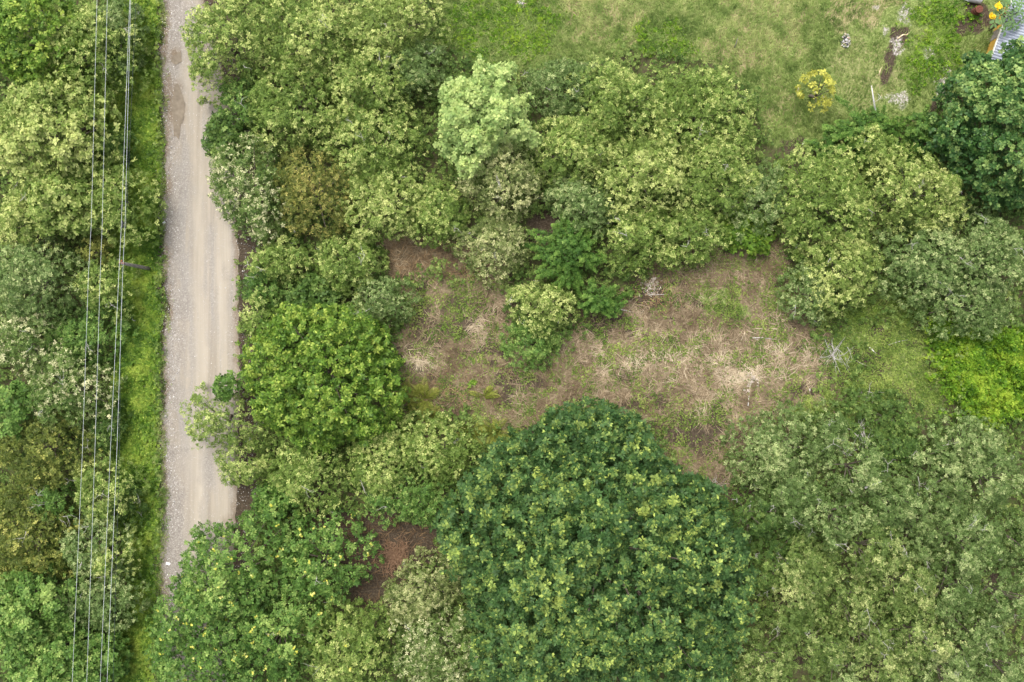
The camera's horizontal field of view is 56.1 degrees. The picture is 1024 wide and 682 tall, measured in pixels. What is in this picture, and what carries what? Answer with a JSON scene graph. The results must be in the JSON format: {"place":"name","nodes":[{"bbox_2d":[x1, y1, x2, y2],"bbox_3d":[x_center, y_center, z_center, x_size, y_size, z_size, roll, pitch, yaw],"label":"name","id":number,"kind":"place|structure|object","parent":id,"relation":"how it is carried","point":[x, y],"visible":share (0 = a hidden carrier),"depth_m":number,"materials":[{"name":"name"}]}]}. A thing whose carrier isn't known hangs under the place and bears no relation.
{"place":"outdoors","nodes":[
{"label":"outdoors","id":0,"kind":"place"},
{"bbox_2d":[140,0,172,681],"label":"verge grass","id":1,"kind":"structure","parent":0,"point":[163,276],"depth_m":79.88,"materials":[{"name":"green plant"}]},
{"bbox_2d":[158,0,240,681],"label":"dirt road","id":2,"kind":"structure","parent":0,"point":[210,247],"depth_m":79.94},
{"bbox_2d":[301,227,710,608],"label":"rusty stalks","id":3,"kind":"object","parent":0,"point":[421,266],"visible":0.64,"depth_m":79.87,"materials":[{"name":"orange plant"}]},
{"bbox_2d":[0,0,1023,681],"bbox_3d":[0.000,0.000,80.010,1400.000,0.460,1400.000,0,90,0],"label":"ground","id":4,"kind":"structure","parent":0,"point":[376,588],"depth_m":80.00,"materials":[{"name":"green plant"}]},
{"bbox_2d":[0,182,70,258],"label":"broadleaf tree","id":5,"kind":"object","parent":4,"relation":"on","point":[10,218],"visible":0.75,"depth_m":75.63,"materials":[{"name":"green plant"}]},
{"bbox_2d":[0,313,75,377],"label":"flowering tree","id":6,"kind":"object","parent":4,"relation":"on","point":[25,343],"visible":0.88,"depth_m":75.75,"materials":[{"name":"green plant"}]},
{"bbox_2d":[0,468,89,586],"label":"broadleaf tree","id":7,"kind":"object","parent":4,"relation":"on","point":[10,552],"visible":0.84,"depth_m":75.90,"materials":[{"name":"green plant"}]},
{"bbox_2d":[0,236,96,333],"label":"broadleaf tree","id":8,"kind":"object","parent":4,"relation":"on","point":[10,277],"visible":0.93,"depth_m":75.39,"materials":[{"name":"green plant"}]},
{"bbox_2d":[0,559,101,654],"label":"broadleaf tree","id":9,"kind":"object","parent":4,"relation":"on","point":[17,613],"visible":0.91,"depth_m":74.11,"materials":[{"name":"green plant"}]},
{"bbox_2d":[0,0,109,96],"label":"broadleaf tree","id":10,"kind":"object","parent":4,"relation":"on","point":[15,18],"visible":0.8,"depth_m":73.89,"materials":[{"name":"green plant"}]},
{"bbox_2d":[0,409,111,490],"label":"broadleaf tree","id":11,"kind":"object","parent":4,"relation":"on","point":[6,450],"visible":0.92,"depth_m":75.63,"materials":[{"name":"green plant"}]},
{"bbox_2d":[0,616,111,681],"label":"broadleaf tree","id":12,"kind":"object","parent":4,"relation":"on","point":[39,672],"visible":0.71,"depth_m":74.12,"materials":[{"name":"green plant"}]},
{"bbox_2d":[14,165,118,238],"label":"broadleaf tree","id":13,"kind":"object","parent":4,"relation":"on","point":[37,195],"visible":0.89,"depth_m":74.22,"materials":[{"name":"green plant"}]},
{"bbox_2d":[0,67,133,197],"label":"broadleaf tree","id":14,"kind":"object","parent":4,"relation":"on","point":[16,104],"visible":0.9,"depth_m":73.21,"materials":[{"name":"green plant"}]},
{"bbox_2d":[24,339,127,433],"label":"flowering tree","id":15,"kind":"object","parent":4,"relation":"on","point":[38,384],"visible":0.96,"depth_m":75.68,"materials":[{"name":"green plant"}]},
{"bbox_2d":[41,298,138,369],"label":"broadleaf tree","id":16,"kind":"object","parent":4,"relation":"on","point":[79,340],"visible":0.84,"depth_m":77.87,"materials":[{"name":"green plant"}]},
{"bbox_2d":[36,1,153,110],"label":"broadleaf tree","id":17,"kind":"object","parent":4,"relation":"on","point":[98,36],"visible":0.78,"depth_m":75.13,"materials":[{"name":"green plant"}]},
{"bbox_2d":[58,504,137,575],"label":"broadleaf tree","id":18,"kind":"object","parent":4,"relation":"on","point":[69,553],"visible":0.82,"depth_m":75.97,"materials":[{"name":"green plant"}]},
{"bbox_2d":[67,623,133,681],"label":"broadleaf tree","id":19,"kind":"object","parent":4,"relation":"on","point":[121,669],"visible":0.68,"depth_m":76.52,"materials":[{"name":"green plant"}]},
{"bbox_2d":[51,561,153,637],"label":"broadleaf tree","id":20,"kind":"object","parent":4,"relation":"on","point":[100,619],"visible":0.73,"depth_m":76.62,"materials":[{"name":"green plant"}]},
{"bbox_2d":[69,252,141,323],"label":"broadleaf tree","id":21,"kind":"object","parent":4,"relation":"on","point":[87,284],"visible":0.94,"depth_m":76.39,"materials":[{"name":"green plant"}]},
{"bbox_2d":[68,445,150,526],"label":"broadleaf tree","id":22,"kind":"object","parent":4,"relation":"on","point":[84,483],"visible":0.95,"depth_m":76.04,"materials":[{"name":"green plant"}]},
{"bbox_2d":[85,0,150,90],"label":"broadleaf tree","id":23,"kind":"object","parent":4,"relation":"on","point":[115,8],"visible":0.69,"depth_m":76.76,"materials":[{"name":"green plant"}]},
{"bbox_2d":[75,149,166,248],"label":"broadleaf tree","id":24,"kind":"object","parent":4,"relation":"on","point":[101,199],"visible":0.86,"depth_m":75.89,"materials":[{"name":"green plant"}]},
{"bbox_2d":[85,0,164,681],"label":"verge creeper","id":25,"kind":"object","parent":4,"relation":"on","point":[140,353],"visible":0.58,"depth_m":79.69,"materials":[{"name":"green plant"}]},
{"bbox_2d":[142,560,273,681],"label":"flowering tree","id":26,"kind":"object","parent":4,"relation":"on","point":[203,650],"visible":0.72,"depth_m":75.67,"materials":[{"name":"green plant"}]},
{"bbox_2d":[178,0,288,107],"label":"broadleaf tree","id":27,"kind":"object","parent":4,"relation":"on","point":[208,16],"visible":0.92,"depth_m":74.84,"materials":[{"name":"green plant"}]},
{"bbox_2d":[179,381,290,451],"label":"broadleaf tree","id":28,"kind":"object","parent":4,"relation":"on","point":[208,416],"visible":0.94,"depth_m":75.49,"materials":[{"name":"green plant"}]},
{"bbox_2d":[165,482,310,627],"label":"flowering tree","id":29,"kind":"object","parent":4,"relation":"on","point":[219,571],"visible":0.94,"depth_m":75.30,"materials":[{"name":"green plant"}]},
{"bbox_2d":[212,430,279,488],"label":"broadleaf tree","id":30,"kind":"object","parent":4,"relation":"on","point":[244,466],"visible":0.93,"depth_m":76.68,"materials":[{"name":"green plant"}]},
{"bbox_2d":[205,130,296,246],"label":"flowering tree","id":31,"kind":"object","parent":4,"relation":"on","point":[221,184],"visible":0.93,"depth_m":75.59,"materials":[{"name":"green plant"}]},
{"bbox_2d":[217,586,332,681],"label":"flowering tree","id":32,"kind":"object","parent":4,"relation":"on","point":[284,657],"visible":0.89,"depth_m":75.65,"materials":[{"name":"green plant"}]},
{"bbox_2d":[240,235,322,285],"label":"broadleaf tree","id":33,"kind":"object","parent":4,"relation":"on","point":[269,255],"visible":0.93,"depth_m":77.02,"materials":[{"name":"green plant"}]},
{"bbox_2d":[241,56,344,156],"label":"broadleaf tree","id":34,"kind":"object","parent":4,"relation":"on","point":[267,113],"visible":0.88,"depth_m":75.82,"materials":[{"name":"green plant"}]},
{"bbox_2d":[260,431,351,520],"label":"broadleaf tree","id":35,"kind":"object","parent":4,"relation":"on","point":[297,489],"visible":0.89,"depth_m":76.25,"materials":[{"name":"green plant"}]},
{"bbox_2d":[245,0,369,93],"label":"broadleaf tree","id":36,"kind":"object","parent":4,"relation":"on","point":[310,19],"visible":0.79,"depth_m":75.39,"materials":[{"name":"green plant"}]},
{"bbox_2d":[269,143,358,242],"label":"broadleaf tree","id":37,"kind":"object","parent":4,"relation":"on","point":[293,182],"visible":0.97,"depth_m":76.08,"materials":[{"name":"green plant"}]},
{"bbox_2d":[234,301,411,456],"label":"broadleaf tree","id":38,"kind":"object","parent":4,"relation":"on","point":[326,389],"visible":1,"depth_m":74.38,"materials":[{"name":"green plant"}]},
{"bbox_2d":[275,498,384,605],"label":"flowering tree","id":39,"kind":"object","parent":4,"relation":"on","point":[324,587],"visible":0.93,"depth_m":76.14,"materials":[{"name":"green plant"}]},
{"bbox_2d":[288,595,398,681],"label":"broadleaf tree","id":40,"kind":"object","parent":4,"relation":"on","point":[351,659],"visible":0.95,"depth_m":76.27,"materials":[{"name":"green plant"}]},
{"bbox_2d":[314,235,389,299],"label":"broadleaf tree","id":41,"kind":"object","parent":4,"relation":"on","point":[354,267],"visible":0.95,"depth_m":76.91,"materials":[{"name":"green plant"}]},
{"bbox_2d":[317,35,421,140],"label":"broadleaf tree","id":42,"kind":"object","parent":4,"relation":"on","point":[374,91],"visible":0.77,"depth_m":75.49,"materials":[{"name":"green plant"}]},
{"bbox_2d":[320,104,429,195],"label":"broadleaf tree","id":43,"kind":"object","parent":4,"relation":"on","point":[374,150],"visible":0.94,"depth_m":75.73,"materials":[{"name":"green plant"}]},
{"bbox_2d":[341,418,422,505],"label":"broadleaf tree","id":44,"kind":"object","parent":4,"relation":"on","point":[394,458],"visible":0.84,"depth_m":76.41,"materials":[{"name":"green plant"}]},
{"bbox_2d":[347,271,423,325],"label":"broadleaf tree","id":45,"kind":"object","parent":4,"relation":"on","point":[383,306],"visible":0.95,"depth_m":77.13,"materials":[{"name":"green plant"}]},
{"bbox_2d":[333,161,441,243],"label":"broadleaf tree","id":46,"kind":"object","parent":4,"relation":"on","point":[387,207],"visible":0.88,"depth_m":75.87,"materials":[{"name":"green plant"}]},
{"bbox_2d":[331,0,453,70],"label":"broadleaf tree","id":47,"kind":"object","parent":4,"relation":"on","point":[388,14],"visible":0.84,"depth_m":75.56,"materials":[{"name":"green plant"}]},
{"bbox_2d":[363,461,461,530],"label":"broadleaf tree","id":48,"kind":"object","parent":4,"relation":"on","point":[405,515],"visible":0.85,"depth_m":76.82,"materials":[{"name":"green plant"}]},
{"bbox_2d":[380,37,453,103],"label":"broadleaf tree","id":49,"kind":"object","parent":4,"relation":"on","point":[414,73],"visible":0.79,"depth_m":76.67,"materials":[{"name":"green plant"}]},
{"bbox_2d":[381,541,466,626],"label":"broadleaf tree","id":50,"kind":"object","parent":4,"relation":"on","point":[419,609],"visible":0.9,"depth_m":76.55,"materials":[{"name":"green plant"}]},
{"bbox_2d":[392,408,481,488],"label":"broadleaf tree","id":51,"kind":"object","parent":4,"relation":"on","point":[437,456],"visible":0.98,"depth_m":76.50,"materials":[{"name":"green plant"}]},
{"bbox_2d":[406,178,470,251],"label":"broadleaf tree","id":52,"kind":"object","parent":4,"relation":"on","point":[448,212],"visible":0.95,"depth_m":76.48,"materials":[{"name":"green plant"}]},
{"bbox_2d":[389,594,492,681],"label":"broadleaf tree","id":53,"kind":"object","parent":4,"relation":"on","point":[430,674],"visible":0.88,"depth_m":76.08,"materials":[{"name":"green plant"}]},
{"bbox_2d":[433,53,542,184],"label":"broadleaf tree","id":54,"kind":"object","parent":4,"relation":"on","point":[480,135],"visible":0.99,"depth_m":73.16,"materials":[{"name":"green plant"}]},
{"bbox_2d":[451,215,530,289],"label":"broadleaf tree","id":55,"kind":"object","parent":4,"relation":"on","point":[504,247],"visible":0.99,"depth_m":76.44,"materials":[{"name":"green plant"}]},
{"bbox_2d":[455,130,547,230],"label":"broadleaf tree","id":56,"kind":"object","parent":4,"relation":"on","point":[505,187],"visible":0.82,"depth_m":75.64,"materials":[{"name":"green plant"}]},
{"bbox_2d":[0,0,1023,681],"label":"undergrowth","id":57,"kind":"object","parent":4,"relation":"on","point":[606,272],"visible":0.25,"depth_m":79.14,"materials":[{"name":"green plant"}]},
{"bbox_2d":[504,279,579,341],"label":"broadleaf tree","id":58,"kind":"object","parent":4,"relation":"on","point":[545,299],"visible":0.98,"depth_m":76.26,"materials":[{"name":"green plant"}]},
{"bbox_2d":[520,53,599,127],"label":"broadleaf tree","id":59,"kind":"object","parent":4,"relation":"on","point":[559,86],"visible":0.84,"depth_m":77.04,"materials":[{"name":"green plant"}]},
{"bbox_2d":[520,212,607,297],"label":"bush","id":60,"kind":"object","parent":4,"relation":"on","point":[570,249],"visible":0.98,"depth_m":76.83,"materials":[{"name":"green plant"}]},
{"bbox_2d":[519,111,623,201],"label":"broadleaf tree","id":61,"kind":"object","parent":4,"relation":"on","point":[575,137],"visible":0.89,"depth_m":75.44,"materials":[{"name":"green plant"}]},
{"bbox_2d":[538,172,617,238],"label":"broadleaf tree","id":62,"kind":"object","parent":4,"relation":"on","point":[578,207],"visible":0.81,"depth_m":76.32,"materials":[{"name":"green plant"}]},
{"bbox_2d":[428,395,760,681],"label":"broadleaf tree","id":63,"kind":"object","parent":4,"relation":"on","point":[641,496],"visible":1,"depth_m":71.94,"materials":[{"name":"green plant"}]},
{"bbox_2d":[364,223,845,496],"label":"dry straw","id":64,"kind":"object","parent":4,"relation":"on","point":[703,393],"visible":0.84,"depth_m":79.88,"materials":[{"name":"beige plant"}]},
{"bbox_2d":[565,55,682,154],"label":"broadleaf tree","id":65,"kind":"object","parent":4,"relation":"on","point":[616,107],"visible":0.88,"depth_m":75.35,"materials":[{"name":"green plant"}]},
{"bbox_2d":[589,124,690,222],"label":"broadleaf tree","id":66,"kind":"object","parent":4,"relation":"on","point":[656,164],"visible":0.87,"depth_m":74.75,"materials":[{"name":"green plant"}]},
{"bbox_2d":[592,197,689,278],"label":"broadleaf tree","id":67,"kind":"object","parent":4,"relation":"on","point":[633,231],"visible":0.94,"depth_m":76.39,"materials":[{"name":"green plant"}]},
{"bbox_2d":[368,233,961,493],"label":"clearing weeds","id":68,"kind":"object","parent":4,"relation":"on","point":[881,383],"visible":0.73,"depth_m":79.84,"materials":[{"name":"green plant"}]},
{"bbox_2d":[650,196,732,272],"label":"broadleaf tree","id":69,"kind":"object","parent":4,"relation":"on","point":[701,233],"visible":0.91,"depth_m":76.64,"materials":[{"name":"green plant"}]},
{"bbox_2d":[628,63,760,177],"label":"broadleaf tree","id":70,"kind":"object","parent":4,"relation":"on","point":[697,91],"visible":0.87,"depth_m":75.79,"materials":[{"name":"green plant"}]},
{"bbox_2d":[659,132,764,222],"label":"broadleaf tree","id":71,"kind":"object","parent":4,"relation":"on","point":[701,178],"visible":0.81,"depth_m":75.60,"materials":[{"name":"green plant"}]},
{"bbox_2d":[715,156,789,244],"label":"broadleaf tree","id":72,"kind":"object","parent":4,"relation":"on","point":[761,186],"visible":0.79,"depth_m":76.69,"materials":[{"name":"green plant"}]},
{"bbox_2d":[723,614,797,681],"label":"broadleaf tree","id":73,"kind":"object","parent":4,"relation":"on","point":[776,667],"visible":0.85,"depth_m":76.20,"materials":[{"name":"green plant"}]},
{"bbox_2d":[742,512,808,599],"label":"broadleaf tree","id":74,"kind":"object","parent":4,"relation":"on","point":[771,556],"visible":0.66,"depth_m":77.52,"materials":[{"name":"green plant"}]},
{"bbox_2d":[720,398,835,495],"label":"broadleaf tree","id":75,"kind":"object","parent":4,"relation":"on","point":[783,460],"visible":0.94,"depth_m":76.92,"materials":[{"name":"green plant"}]},
{"bbox_2d":[747,460,828,537],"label":"broadleaf tree","id":76,"kind":"object","parent":4,"relation":"on","point":[795,500],"visible":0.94,"depth_m":75.42,"materials":[{"name":"green plant"}]},
{"bbox_2d":[751,582,824,645],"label":"broadleaf tree","id":77,"kind":"object","parent":4,"relation":"on","point":[803,619],"visible":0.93,"depth_m":76.27,"materials":[{"name":"green plant"}]},
{"bbox_2d":[757,526,845,611],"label":"broadleaf tree","id":78,"kind":"object","parent":4,"relation":"on","point":[811,562],"visible":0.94,"depth_m":76.25,"materials":[{"name":"green plant"}]},
{"bbox_2d":[755,142,876,274],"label":"broadleaf tree","id":79,"kind":"object","parent":4,"relation":"on","point":[843,184],"visible":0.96,"depth_m":75.58,"materials":[{"name":"green plant"}]},
{"bbox_2d":[786,606,855,675],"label":"broadleaf tree","id":80,"kind":"object","parent":4,"relation":"on","point":[817,644],"visible":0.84,"depth_m":76.35,"materials":[{"name":"green plant"}]},
{"bbox_2d":[788,473,878,552],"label":"broadleaf tree","id":81,"kind":"object","parent":4,"relation":"on","point":[843,535],"visible":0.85,"depth_m":75.08,"materials":[{"name":"green plant"}]},
{"bbox_2d":[791,229,885,319],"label":"broadleaf tree","id":82,"kind":"object","parent":4,"relation":"on","point":[860,275],"visible":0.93,"depth_m":75.88,"materials":[{"name":"green plant"}]},
{"bbox_2d":[802,556,886,635],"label":"broadleaf tree","id":83,"kind":"object","parent":4,"relation":"on","point":[869,599],"visible":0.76,"depth_m":76.37,"materials":[{"name":"green plant"}]},
{"bbox_2d":[809,436,883,498],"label":"broadleaf tree","id":84,"kind":"object","parent":4,"relation":"on","point":[871,462],"visible":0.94,"depth_m":75.42,"materials":[{"name":"green plant"}]},
{"bbox_2d":[813,500,910,584],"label":"broadleaf tree","id":85,"kind":"object","parent":4,"relation":"on","point":[880,562],"visible":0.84,"depth_m":74.67,"materials":[{"name":"green plant"}]},
{"bbox_2d":[822,94,923,164],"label":"bush","id":86,"kind":"object","parent":4,"relation":"on","point":[845,129],"visible":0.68,"depth_m":77.54,"materials":[{"name":"green plant"}]},
{"bbox_2d":[830,385,924,441],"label":"shrub","id":87,"kind":"object","parent":4,"relation":"on","point":[883,418],"visible":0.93,"depth_m":78.81,"materials":[{"name":"green plant"}]},
{"bbox_2d":[838,458,931,536],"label":"broadleaf tree","id":88,"kind":"object","parent":4,"relation":"on","point":[893,514],"visible":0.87,"depth_m":75.61,"materials":[{"name":"green plant"}]},
{"bbox_2d":[849,546,939,619],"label":"broadleaf tree","id":89,"kind":"object","parent":4,"relation":"on","point":[911,589],"visible":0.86,"depth_m":75.96,"materials":[{"name":"green plant"}]},
{"bbox_2d":[855,142,972,246],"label":"broadleaf tree","id":90,"kind":"object","parent":4,"relation":"on","point":[944,180],"visible":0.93,"depth_m":75.05,"materials":[{"name":"green plant"}]},
{"bbox_2d":[863,596,966,664],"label":"broadleaf tree","id":91,"kind":"object","parent":4,"relation":"on","point":[941,650],"visible":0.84,"depth_m":74.41,"materials":[{"name":"green plant"}]},
{"bbox_2d":[857,217,975,311],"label":"broadleaf tree","id":92,"kind":"object","parent":4,"relation":"on","point":[925,267],"visible":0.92,"depth_m":75.75,"materials":[{"name":"green plant"}]},
{"bbox_2d":[892,451,971,527],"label":"broadleaf tree","id":93,"kind":"object","parent":4,"relation":"on","point":[933,483],"visible":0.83,"depth_m":76.42,"materials":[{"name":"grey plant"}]},
{"bbox_2d":[906,543,985,627],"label":"broadleaf tree","id":94,"kind":"object","parent":4,"relation":"on","point":[954,599],"visible":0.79,"depth_m":75.72,"materials":[{"name":"green plant"}]},
{"bbox_2d":[908,493,1004,578],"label":"broadleaf tree","id":95,"kind":"object","parent":4,"relation":"on","point":[963,539],"visible":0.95,"depth_m":74.72,"materials":[{"name":"green plant"}]},
{"bbox_2d":[909,406,1007,476],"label":"broadleaf tree","id":96,"kind":"object","parent":4,"relation":"on","point":[960,445],"visible":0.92,"depth_m":76.84,"materials":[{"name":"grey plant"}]},
{"bbox_2d":[898,265,1020,342],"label":"broadleaf tree","id":97,"kind":"object","parent":4,"relation":"on","point":[956,307],"visible":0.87,"depth_m":76.55,"materials":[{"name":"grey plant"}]},
{"bbox_2d":[929,601,1006,673],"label":"broadleaf tree","id":98,"kind":"object","parent":4,"relation":"on","point":[988,640],"visible":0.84,"depth_m":76.91,"materials":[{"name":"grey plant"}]},
{"bbox_2d":[917,298,1023,432],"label":"lime thicket","id":99,"kind":"object","parent":4,"relation":"on","point":[997,382],"visible":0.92,"depth_m":78.91,"materials":[{"name":"green plant"}]},
{"bbox_2d":[918,35,1023,212],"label":"broadleaf tree","id":100,"kind":"object","parent":4,"relation":"on","point":[1004,102],"visible":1,"depth_m":73.40,"materials":[{"name":"green plant"}]},
{"bbox_2d":[933,203,1023,304],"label":"broadleaf tree","id":101,"kind":"object","parent":4,"relation":"on","point":[992,245],"visible":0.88,"depth_m":75.40,"materials":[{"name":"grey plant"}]},
{"bbox_2d":[933,427,1023,519],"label":"broadleaf tree","id":102,"kind":"object","parent":4,"relation":"on","point":[1003,491],"visible":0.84,"depth_m":75.42,"materials":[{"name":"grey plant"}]},
{"bbox_2d":[430,0,1010,151],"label":"field grass","id":103,"kind":"structure","parent":0,"point":[789,57],"depth_m":79.78,"materials":[{"name":"green plant"}]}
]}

